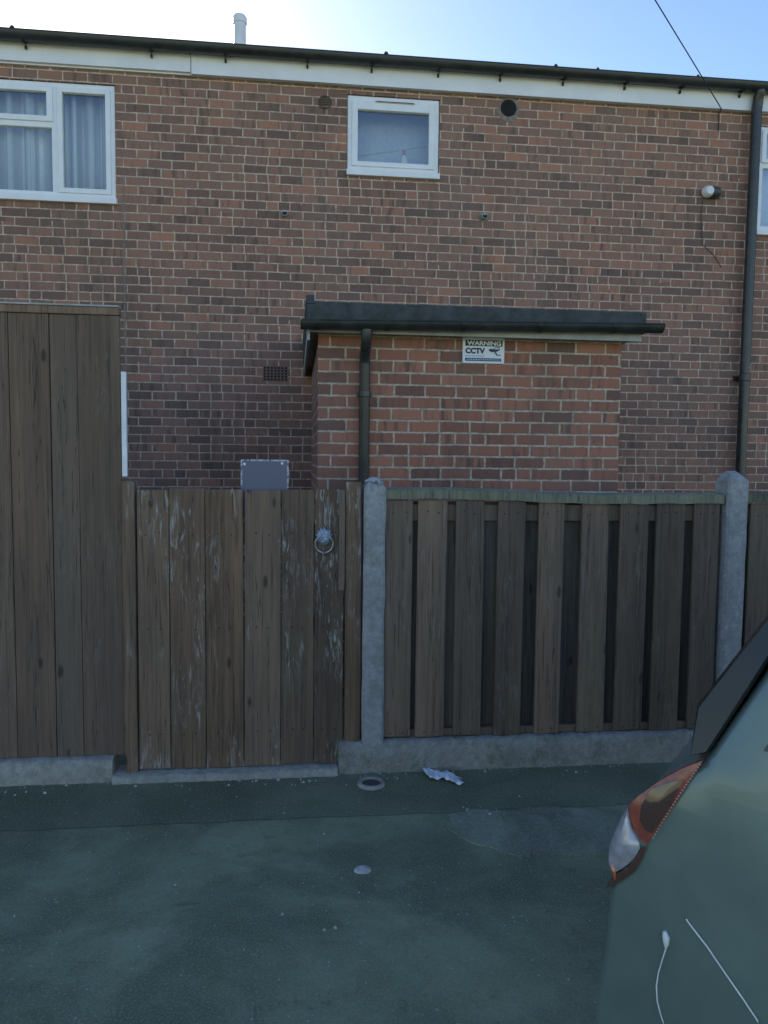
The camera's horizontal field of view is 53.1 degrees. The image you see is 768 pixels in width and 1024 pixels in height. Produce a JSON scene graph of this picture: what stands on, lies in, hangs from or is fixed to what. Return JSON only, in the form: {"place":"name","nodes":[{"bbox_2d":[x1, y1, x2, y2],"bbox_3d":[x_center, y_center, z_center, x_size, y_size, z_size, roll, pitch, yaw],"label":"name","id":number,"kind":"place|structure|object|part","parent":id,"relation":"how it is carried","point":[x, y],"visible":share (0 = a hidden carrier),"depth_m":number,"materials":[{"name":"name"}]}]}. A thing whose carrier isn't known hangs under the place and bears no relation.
{"place":"outdoors","nodes":[
{"label":"outdoors","id":0,"kind":"place"},
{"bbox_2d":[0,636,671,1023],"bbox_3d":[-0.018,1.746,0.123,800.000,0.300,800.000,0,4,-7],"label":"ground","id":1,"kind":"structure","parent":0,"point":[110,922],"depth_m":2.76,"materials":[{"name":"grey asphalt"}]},
{"bbox_2d":[0,302,127,786],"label":"tall boarding","id":2,"kind":"object","parent":1,"relation":"on","point":[63,450],"visible":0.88,"depth_m":3.71,"materials":[{"name":"brown wood"}]},
{"bbox_2d":[112,759,337,784],"bbox_3d":[-0.786,1.329,3.875,1.101,0.089,0.149,0,4,-7],"label":"concrete threshold","id":3,"kind":"object","parent":1,"relation":"on","point":[120,775],"visible":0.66,"depth_m":3.83,"materials":[{"name":"grey concrete"}]},
{"bbox_2d":[121,481,139,772],"bbox_3d":[-1.247,0.584,3.796,0.064,1.475,0.085,0,4,-7],"label":"gate post","id":4,"kind":"object","parent":3,"relation":"on","point":[129,489],"visible":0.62,"depth_m":3.76,"materials":[{"name":"brown wood"}]},
{"bbox_2d":[137,488,344,768],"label":"wooden gate","id":5,"kind":"structure","parent":4,"relation":"attached to","point":[207,626],"depth_m":3.82,"materials":[{"name":"brown wood"}]},
{"bbox_2d":[241,459,288,516],"bbox_3d":[-0.602,-0.122,3.889,0.236,0.285,0.078,0,4,-7],"label":"letter box","id":6,"kind":"object","parent":5,"relation":"attached to","point":[264,474],"visible":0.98,"depth_m":3.85,"materials":[{"name":"paint"}]},
{"bbox_2d":[5,763,669,1013],"bbox_3d":[-0.003,1.385,3.045,3.896,0.010,1.741,0,4,-7],"label":"grit","id":7,"kind":"object","parent":1,"relation":"on","point":[335,927],"visible":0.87,"depth_m":3.73,"materials":[{"name":"grey gravel"}]},
{"bbox_2d":[343,482,361,740],"bbox_3d":[-0.162,0.586,3.921,0.082,1.478,0.085,0,4,-7],"label":"gate post","id":8,"kind":"object","parent":1,"relation":"on","point":[352,613],"visible":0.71,"depth_m":3.87,"materials":[{"name":"brown wood"}]},
{"bbox_2d":[354,865,370,873],"bbox_3d":[-0.083,1.385,2.984,0.069,0.017,0.053,0,4,-7],"label":"pebble","id":9,"kind":"object","parent":1,"relation":"on","point":[362,869],"visible":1,"depth_m":2.97,"materials":[{"name":"stone"}]},
{"bbox_2d":[357,776,384,789],"bbox_3d":[-0.063,1.330,3.776,0.138,0.015,0.138,0,4,-7],"label":"stopcock cover","id":10,"kind":"object","parent":1,"relation":"on","point":[371,783],"visible":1,"depth_m":3.77,"materials":[{"name":"concrete"}]},
{"bbox_2d":[0,13,767,614],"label":"terraced house","id":11,"kind":"structure","parent":1,"relation":"on","point":[206,215],"depth_m":6.76,"materials":[{"name":"brick"}]},
{"bbox_2d":[0,79,117,204],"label":"window","id":12,"kind":"structure","parent":11,"relation":"in","point":[58,140],"depth_m":6.54,"materials":[{"name":"white plastic"}]},
{"bbox_2d":[346,95,439,179],"bbox_3d":[0.070,-3.281,6.854,0.936,0.765,0.303,0,4,-7],"label":"window","id":13,"kind":"structure","parent":11,"relation":"in","point":[379,129],"depth_m":6.79,"materials":[{"name":"white plastic"}]},
{"bbox_2d":[400,150,407,163],"bbox_3d":[0.179,-3.125,6.871,0.068,0.203,0.067,0,4,-7],"label":"bottle","id":14,"kind":"object","parent":13,"relation":"in","point":[404,159],"visible":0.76,"depth_m":6.85,"materials":[{"name":"plastic"}]},
{"bbox_2d":[655,0,721,130],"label":"overhead cable","id":15,"kind":"object","parent":11,"relation":"attached to","point":[691,60],"visible":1,"depth_m":6.38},
{"bbox_2d":[702,185,720,198],"bbox_3d":[3.008,-2.936,7.052,0.187,0.102,0.109,0,4,-7],"label":"security light","id":16,"kind":"object","parent":11,"relation":"attached to","point":[711,192],"visible":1,"depth_m":7.02,"materials":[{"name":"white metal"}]},
{"bbox_2d":[701,200,721,267],"bbox_3d":[3.033,-2.573,7.119,0.226,0.602,0.006,0,4,-7],"label":"wall cable","id":17,"kind":"object","parent":11,"relation":"attached to","point":[701,233],"depth_m":7.11,"materials":[{"name":"black plastic"}]},
{"bbox_2d":[757,127,767,235],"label":"window","id":18,"kind":"structure","parent":11,"relation":"in","point":[762,217],"depth_m":7.18,"materials":[{"name":"white plastic"}]},
{"bbox_2d":[422,767,462,784],"bbox_3d":[0.288,1.321,3.856,0.268,0.019,0.118,3,5,29],"label":"paper scrap","id":19,"kind":"object","parent":1,"relation":"on","point":[438,775],"visible":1,"depth_m":3.85,"materials":[{"name":"white paper"}]},
{"bbox_2d":[300,295,665,703],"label":"brick outhouse","id":20,"kind":"structure","parent":1,"relation":"on","point":[402,395],"depth_m":4.94,"materials":[{"name":"brick"}]},
{"bbox_2d":[462,337,504,363],"bbox_3d":[0.638,-1.036,4.935,0.274,0.163,0.013,0,4,-7],"label":"warning sign","id":21,"kind":"object","parent":20,"relation":"attached to","point":[483,350],"visible":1,"depth_m":4.93,"materials":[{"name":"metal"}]},
{"bbox_2d":[447,806,620,858],"bbox_3d":[0.683,1.400,3.324,0.806,0.055,0.443,0,4,-7],"label":"tarmac patch","id":22,"kind":"object","parent":1,"relation":"on","point":[522,833],"visible":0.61,"depth_m":3.32,"materials":[{"name":"grey asphalt"}]},
{"bbox_2d":[337,471,767,773],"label":"timber fence","id":23,"kind":"object","parent":1,"relation":"on","point":[511,628],"visible":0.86,"depth_m":4.02,"materials":[{"name":"brown wood"}]},
{"bbox_2d":[595,615,767,1023],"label":"parked car","id":24,"kind":"object","parent":1,"relation":"on","point":[689,841],"visible":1,"depth_m":1.52,"materials":[{"name":"paint"}]},
{"bbox_2d":[656,919,758,1023],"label":"cord","id":25,"kind":"object","parent":24,"relation":"attached to","point":[665,937],"visible":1,"depth_m":1.53,"materials":[{"name":"white plastic"}]},
{"bbox_3d":[1.258,0.226,2.073,0.412,0.466,1.644,3,5,35],"label":"tailgate window","id":26,"kind":"part","parent":24,"relation":"part of","materials":[{"name":"black glass"}]},
{"bbox_2d":[0,0,767,80],"label":"sky","id":27,"kind":"structure","parent":0,"point":[723,38],"materials":[{"name":"blue"}]}
]}

